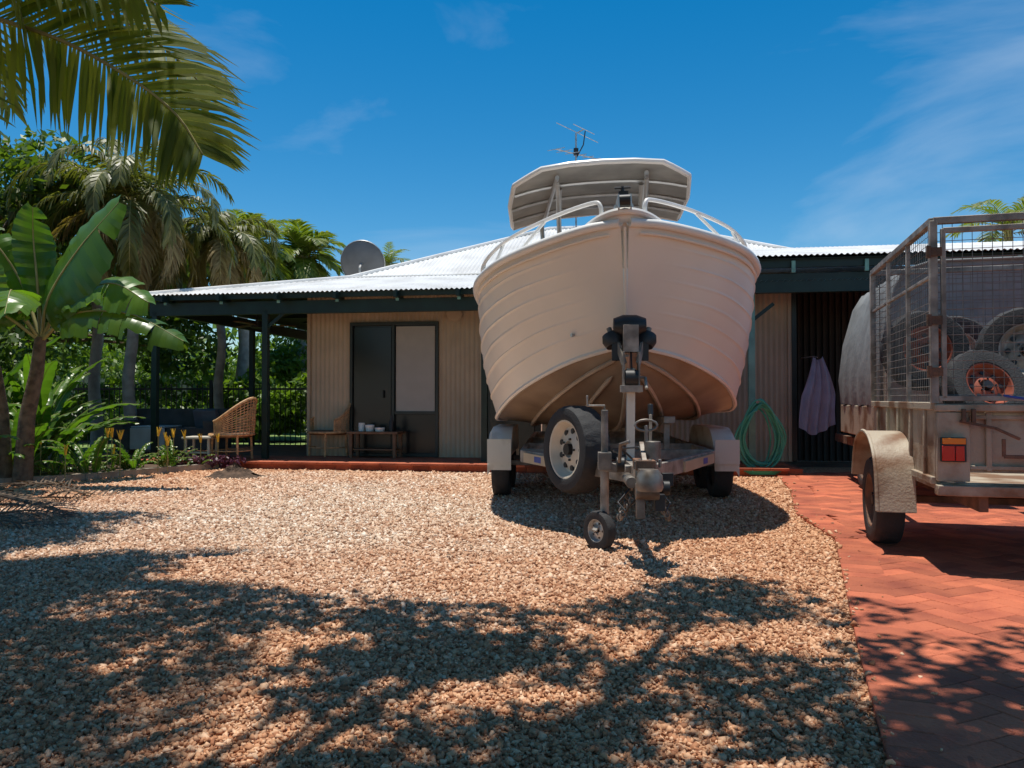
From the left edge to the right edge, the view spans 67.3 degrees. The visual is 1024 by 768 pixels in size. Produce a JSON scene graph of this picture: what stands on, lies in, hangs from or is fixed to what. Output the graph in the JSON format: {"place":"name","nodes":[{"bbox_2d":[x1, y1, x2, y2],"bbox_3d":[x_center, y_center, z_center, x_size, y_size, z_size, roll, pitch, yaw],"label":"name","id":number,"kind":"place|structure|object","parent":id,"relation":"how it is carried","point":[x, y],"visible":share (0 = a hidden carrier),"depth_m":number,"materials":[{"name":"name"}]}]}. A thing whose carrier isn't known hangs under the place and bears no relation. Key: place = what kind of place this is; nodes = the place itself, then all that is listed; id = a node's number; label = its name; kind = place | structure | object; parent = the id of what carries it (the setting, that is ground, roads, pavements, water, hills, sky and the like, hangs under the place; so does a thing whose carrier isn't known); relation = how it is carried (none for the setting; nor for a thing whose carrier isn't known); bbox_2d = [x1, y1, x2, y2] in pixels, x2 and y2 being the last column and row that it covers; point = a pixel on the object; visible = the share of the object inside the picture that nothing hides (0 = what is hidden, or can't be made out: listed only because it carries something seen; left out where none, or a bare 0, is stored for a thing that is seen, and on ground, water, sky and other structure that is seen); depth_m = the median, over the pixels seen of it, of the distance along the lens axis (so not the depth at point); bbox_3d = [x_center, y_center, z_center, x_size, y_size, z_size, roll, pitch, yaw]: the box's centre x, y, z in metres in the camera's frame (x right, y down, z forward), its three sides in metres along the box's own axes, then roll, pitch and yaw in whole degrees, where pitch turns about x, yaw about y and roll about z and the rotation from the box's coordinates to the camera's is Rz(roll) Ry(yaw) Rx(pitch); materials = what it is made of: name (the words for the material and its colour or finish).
{"place":"outdoors","nodes":[
{"label":"outdoors","id":0,"kind":"place"},
{"bbox_2d":[53,430,306,452],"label":"lawn","id":1,"kind":"structure","parent":0,"point":[85,447],"depth_m":18.81,"materials":[{"name":"plant"}]},
{"bbox_2d":[0,125,115,323],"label":"mango tree","id":2,"kind":"object","parent":1,"relation":"on","point":[27,149],"visible":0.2,"depth_m":13.53,"materials":[{"name":"green plant"}]},
{"bbox_2d":[0,137,185,446],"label":"foxtail palm","id":3,"kind":"object","parent":1,"relation":"on","point":[94,393],"visible":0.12,"depth_m":14.50,"materials":[{"name":"green plant"}]},
{"bbox_2d":[0,187,237,379],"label":"mango tree","id":4,"kind":"object","parent":1,"relation":"on","point":[189,330],"visible":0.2,"depth_m":19.08,"materials":[{"name":"green plant"}]},
{"bbox_2d":[13,327,306,440],"bbox_3d":[-8.205,-0.142,21.190,12.635,3.848,7.720,0,-1,0],"label":"hedge","id":5,"kind":"object","parent":1,"relation":"on","point":[285,360],"visible":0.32,"depth_m":18.76,"materials":[{"name":"green plant"}]},
{"bbox_2d":[56,376,294,426],"bbox_3d":[-8.000,0.615,25.971,16.000,1.850,0.105,0,-1,0],"label":"boundary fence","id":6,"kind":"object","parent":1,"relation":"on","point":[102,380],"visible":0.01,"depth_m":25.97,"materials":[{"name":"metal"}]},
{"bbox_2d":[67,380,306,446],"bbox_3d":[-7.300,0.621,15.591,7.500,1.400,0.060,0,-1,0],"label":"pool fence","id":7,"kind":"object","parent":1,"relation":"on","point":[210,388],"visible":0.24,"depth_m":15.59,"materials":[{"name":"black metal"}]},
{"bbox_2d":[169,195,280,408],"bbox_3d":[-5.822,-1.072,15.408,2.314,5.002,2.390,0,-1,-13],"label":"foxtail palm","id":8,"kind":"object","parent":1,"relation":"on","point":[207,245],"visible":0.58,"depth_m":15.11,"materials":[{"name":"green plant"}]},
{"bbox_2d":[186,209,296,422],"bbox_3d":[-6.983,-1.459,20.062,2.886,5.964,2.863,0,-1,0],"label":"fan palm","id":9,"kind":"object","parent":1,"relation":"on","point":[242,366],"visible":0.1,"depth_m":19.89,"materials":[{"name":"green plant"}]},
{"bbox_2d":[268,219,345,432],"bbox_3d":[-6.250,-1.671,23.119,2.904,6.498,2.963,0,-1,0],"label":"fan palm","id":10,"kind":"object","parent":1,"relation":"on","point":[305,242],"visible":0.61,"depth_m":22.66,"materials":[{"name":"green plant"}]},
{"bbox_2d":[383,242,410,266],"bbox_3d":[-4.745,-1.776,29.083,2.184,6.926,2.091,0,-1,0],"label":"coconut palm","id":11,"kind":"object","parent":1,"relation":"on","point":[389,260],"visible":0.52,"depth_m":28.87,"materials":[{"name":"green plant"}]},
{"bbox_2d":[46,424,851,466],"bbox_3d":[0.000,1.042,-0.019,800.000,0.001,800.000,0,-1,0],"label":"ground","id":12,"kind":"structure","parent":0,"point":[823,463],"depth_m":12.31,"materials":[{"name":"red soil"}]},
{"bbox_2d":[3,139,237,452],"bbox_3d":[-6.528,-1.337,13.263,3.267,5.453,3.309,0,-1,0],"label":"foxtail palm","id":13,"kind":"object","parent":12,"relation":"on","point":[143,226],"visible":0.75,"depth_m":12.90,"materials":[{"name":"green plant"}]},
{"bbox_2d":[4,324,289,375],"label":"distant trees","id":14,"kind":"object","parent":12,"relation":"on","point":[233,333],"visible":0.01,"depth_m":42.39,"materials":[{"name":"green plant"}]},
{"bbox_2d":[76,444,802,476],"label":"verandah slab","id":15,"kind":"structure","parent":12,"relation":"on","point":[287,450],"depth_m":13.05,"materials":[{"name":"concrete"}]},
{"bbox_2d":[112,409,232,453],"bbox_3d":[-5.749,0.807,13.097,1.740,0.776,0.820,0,-1,5],"label":"outdoor sofa","id":16,"kind":"object","parent":15,"relation":"on","point":[194,422],"visible":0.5,"depth_m":12.79,"materials":[{"name":"fabric"}]},
{"bbox_2d":[307,401,350,456],"bbox_3d":[-2.940,0.679,12.351,0.706,0.942,0.705,-1,-1,40],"label":"wicker chair","id":17,"kind":"object","parent":15,"relation":"on","point":[336,431],"visible":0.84,"depth_m":12.16,"materials":[{"name":"wicker"}]},
{"bbox_2d":[307,272,791,461],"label":"walls","id":18,"kind":"structure","parent":15,"relation":"on","point":[328,367],"depth_m":12.14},
{"bbox_2d":[446,311,462,321],"bbox_3d":[-0.906,-1.114,12.117,0.260,0.260,0.075,0,-1,9],"label":"wall light","id":19,"kind":"object","parent":18,"relation":"attached to","point":[454,316],"visible":0.67,"depth_m":12.08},
{"bbox_2d":[349,292,867,461],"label":"doors","id":20,"kind":"structure","parent":18,"relation":"attached to","point":[394,369],"depth_m":12.34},
{"bbox_2d":[150,252,1022,464],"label":"frame","id":21,"kind":"object","parent":12,"relation":"on","point":[221,311],"visible":0.55,"depth_m":11.50,"materials":[{"name":"green paint"}]},
{"bbox_2d":[149,226,904,295],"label":"roof","id":22,"kind":"structure","parent":21,"relation":"on","point":[458,268],"depth_m":13.39,"materials":[{"name":"white metal"}]},
{"bbox_2d":[340,240,384,275],"bbox_3d":[-2.949,-2.298,15.166,0.690,1.027,0.692,1,-1,-38],"label":"satellite dish","id":23,"kind":"object","parent":22,"relation":"on","point":[358,256],"visible":0.75,"depth_m":15.05,"materials":[{"name":"grey metal"}]},
{"bbox_2d":[547,122,600,227],"bbox_3d":[1.441,-4.403,16.591,1.075,2.484,0.976,0,-1,-18],"label":"tv antenna","id":24,"kind":"object","parent":22,"relation":"attached to","point":[576,153],"visible":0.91,"depth_m":16.58,"materials":[{"name":"grey metal"}]},
{"bbox_2d":[176,249,1022,330],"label":"soffit","id":25,"kind":"structure","parent":21,"relation":"on","point":[298,323],"depth_m":12.04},
{"bbox_2d":[233,315,295,327],"bbox_3d":[-4.476,-1.202,13.319,1.199,0.440,1.053,0,-1,9],"label":"ceiling fan","id":26,"kind":"object","parent":25,"relation":"hanging from","point":[255,324],"visible":0.82,"depth_m":13.38,"materials":[{"name":"black plastic"}]},
{"bbox_2d":[799,356,834,434],"bbox_3d":[4.196,0.162,10.922,0.430,1.111,0.642,1,-1,-25],"label":"hanging towel","id":27,"kind":"object","parent":21,"relation":"hanging from","point":[817,411],"visible":1,"depth_m":10.75,"materials":[{"name":"purple fabric"}]},
{"bbox_2d":[750,241,1022,256],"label":"carport roof","id":28,"kind":"structure","parent":21,"relation":"on","point":[838,250],"depth_m":11.18,"materials":[{"name":"white metal"}]},
{"bbox_2d":[946,194,1023,241],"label":"coconut palm","id":29,"kind":"object","parent":12,"relation":"on","point":[1007,234],"visible":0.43,"depth_m":20.83,"materials":[{"name":"green plant"}]},
{"bbox_2d":[141,454,794,475],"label":"verandah paving","id":30,"kind":"structure","parent":0,"point":[383,463],"depth_m":11.06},
{"bbox_2d":[181,436,217,460],"bbox_3d":[-4.620,0.954,11.434,0.420,0.350,0.400,0,-1,0],"label":"coffee table","id":31,"kind":"object","parent":30,"relation":"on","point":[207,452],"visible":0.54,"depth_m":11.27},
{"bbox_2d":[208,397,257,460],"bbox_3d":[-4.185,0.664,11.537,0.705,0.942,0.706,0,-1,10],"label":"wicker chair","id":32,"kind":"object","parent":30,"relation":"on","point":[227,434],"visible":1,"depth_m":11.31,"materials":[{"name":"wicker"}]},
{"bbox_2d":[346,415,404,458],"bbox_3d":[-2.120,0.816,11.987,0.820,0.657,0.400,0,-1,9],"label":"side table","id":33,"kind":"object","parent":30,"relation":"on","point":[362,427],"visible":1,"depth_m":11.90,"materials":[{"name":"brown wood"}]},
{"bbox_2d":[734,398,786,474],"bbox_3d":[3.336,0.698,10.319,0.730,1.012,0.406,0,-1,0],"label":"garden hose","id":34,"kind":"object","parent":30,"relation":"on","point":[778,447],"visible":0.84,"depth_m":10.36,"materials":[{"name":"green rubber"}]},
{"bbox_2d":[0,467,1023,767],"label":"gravel driveway","id":35,"kind":"structure","parent":0,"point":[716,639],"depth_m":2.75,"materials":[{"name":"beige gravel"}]},
{"bbox_2d":[0,478,133,529],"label":"dead frond pile","id":36,"kind":"object","parent":35,"relation":"on","point":[37,503],"visible":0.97,"depth_m":6.86,"materials":[{"name":"brown plant"}]},
{"bbox_2d":[0,460,221,484],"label":"garden bed","id":37,"kind":"object","parent":35,"relation":"on","point":[135,472],"visible":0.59,"depth_m":10.05,"materials":[{"name":"brown soil"}]},
{"bbox_2d":[0,403,39,439],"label":"ginger plant","id":38,"kind":"object","parent":37,"relation":"on","point":[13,437],"visible":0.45,"depth_m":8.65,"materials":[{"name":"green plant"}]},
{"bbox_2d":[2,336,59,413],"bbox_3d":[-7.527,0.197,10.060,3.120,2.062,2.640,0,-1,-21],"label":"ginger plant","id":39,"kind":"object","parent":37,"relation":"on","point":[16,368],"visible":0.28,"depth_m":10.56,"materials":[{"name":"green plant"}]},
{"bbox_2d":[0,238,64,368],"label":"mango tree","id":40,"kind":"object","parent":37,"relation":"on","point":[17,336],"visible":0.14,"depth_m":11.26,"materials":[{"name":"green plant"}]},
{"bbox_2d":[0,324,84,466],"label":"garden shrub","id":41,"kind":"object","parent":37,"relation":"on","point":[7,366],"visible":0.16,"depth_m":11.54,"materials":[{"name":"green plant"}]},
{"bbox_2d":[9,407,76,461],"bbox_3d":[-6.149,0.721,9.604,1.225,0.990,2.051,0,-1,-25],"label":"ginger plant","id":42,"kind":"object","parent":37,"relation":"on","point":[40,432],"visible":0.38,"depth_m":9.28,"materials":[{"name":"green plant"}]},
{"bbox_2d":[34,442,77,479],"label":"bromeliad plant","id":43,"kind":"object","parent":37,"relation":"on","point":[53,469],"visible":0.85,"depth_m":9.41,"materials":[{"name":"green plant"}]},
{"bbox_2d":[6,373,107,465],"bbox_3d":[-6.720,0.552,11.131,2.498,1.383,1.739,0,-1,23],"label":"ginger plant","id":44,"kind":"object","parent":37,"relation":"on","point":[17,391],"visible":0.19,"depth_m":10.78,"materials":[{"name":"green plant"}]},
{"bbox_2d":[6,354,139,467],"bbox_3d":[-6.572,0.309,10.821,3.177,1.862,2.258,0,-1,0],"label":"ginger plant","id":45,"kind":"object","parent":37,"relation":"on","point":[60,387],"visible":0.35,"depth_m":10.49,"materials":[{"name":"green plant"}]},
{"bbox_2d":[8,369,144,472],"bbox_3d":[-6.299,0.499,10.173,2.682,1.456,2.062,1,-1,-30],"label":"ginger plant","id":46,"kind":"object","parent":37,"relation":"on","point":[43,414],"visible":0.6,"depth_m":10.36,"materials":[{"name":"green plant"}]},
{"bbox_2d":[34,436,135,472],"bbox_3d":[-5.405,0.936,9.721,0.983,0.559,1.085,0,-1,-14],"label":"ginger plant","id":47,"kind":"object","parent":37,"relation":"on","point":[95,451],"visible":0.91,"depth_m":9.66,"materials":[{"name":"green plant"}]},
{"bbox_2d":[0,195,188,486],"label":"banana plant","id":48,"kind":"object","parent":37,"relation":"on","point":[65,289],"visible":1,"depth_m":8.86,"materials":[{"name":"green plant"}]},
{"bbox_2d":[89,428,129,475],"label":"bromeliad plant","id":49,"kind":"object","parent":37,"relation":"on","point":[113,463],"visible":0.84,"depth_m":9.87,"materials":[{"name":"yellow plant"}]},
{"bbox_2d":[102,439,176,469],"bbox_3d":[-5.064,0.986,10.220,0.827,0.477,0.932,0,-1,11],"label":"ginger plant","id":50,"kind":"object","parent":37,"relation":"on","point":[132,463],"visible":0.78,"depth_m":10.22,"materials":[{"name":"green plant"}]},
{"bbox_2d":[142,427,192,471],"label":"bromeliad plant","id":51,"kind":"object","parent":37,"relation":"on","point":[164,461],"visible":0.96,"depth_m":10.46,"materials":[{"name":"green plant"}]},
{"bbox_2d":[156,439,197,465],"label":"ginger plant","id":52,"kind":"object","parent":37,"relation":"on","point":[171,454],"visible":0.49,"depth_m":10.87,"materials":[{"name":"green plant"}]},
{"bbox_2d":[171,429,219,466],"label":"bromeliad plant","id":53,"kind":"object","parent":37,"relation":"on","point":[184,437],"visible":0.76,"depth_m":10.94,"materials":[{"name":"green plant"}]},
{"bbox_2d":[174,454,245,467],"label":"purple groundcover","id":54,"kind":"object","parent":37,"relation":"on","point":[220,458],"visible":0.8,"depth_m":11.03,"materials":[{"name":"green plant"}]},
{"bbox_2d":[0,0,261,192],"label":"palm tree","id":55,"kind":"object","parent":35,"relation":"on","point":[189,138],"visible":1,"depth_m":4.45,"materials":[{"name":"green plant"}]},
{"bbox_2d":[203,462,266,478],"bbox_3d":[-3.606,1.109,9.981,0.875,0.208,0.600,0,-1,0],"label":"soil mound","id":56,"kind":"object","parent":35,"relation":"on","point":[235,470],"visible":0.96,"depth_m":9.88,"materials":[{"name":"brown soil"}]},
{"bbox_2d":[487,315,739,549],"bbox_3d":[0.998,0.348,7.676,2.500,1.660,6.530,0,-1,3],"label":"trailer","id":57,"kind":"object","parent":35,"relation":"on","point":[573,449],"visible":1,"depth_m":5.72,"materials":[{"name":"metal"}]},
{"bbox_2d":[473,158,760,431],"bbox_3d":[1.053,-0.753,8.500,2.767,2.607,5.730,-2,-1,4],"label":"aluminium motor boat","id":58,"kind":"object","parent":57,"relation":"on","point":[551,307],"visible":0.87,"depth_m":6.40,"materials":[{"name":"paint"}]},
{"bbox_2d":[0,0,1023,367],"label":"sky","id":59,"kind":"structure","parent":0,"point":[411,125],"materials":[{"name":"blue"}]},
{"bbox_2d":[777,472,1023,767],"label":"brick path","id":60,"kind":"structure","parent":0,"point":[945,614],"depth_m":3.50,"materials":[{"name":"red brick"}]},
{"bbox_2d":[4,483,958,739],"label":"fallen leaves","id":61,"kind":"object","parent":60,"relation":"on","point":[515,707],"visible":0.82,"depth_m":3.87,"materials":[{"name":"brown plant"}]},
{"bbox_2d":[835,256,1023,487],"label":"camper trailer","id":62,"kind":"object","parent":60,"relation":"on","point":[857,411],"visible":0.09,"depth_m":7.60,"materials":[{"name":"grey metal"}]},
{"bbox_2d":[851,212,1023,543],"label":"cage box trailer","id":63,"kind":"object","parent":60,"relation":"on","point":[963,443],"visible":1,"depth_m":4.98,"materials":[{"name":"metal"}]}
]}

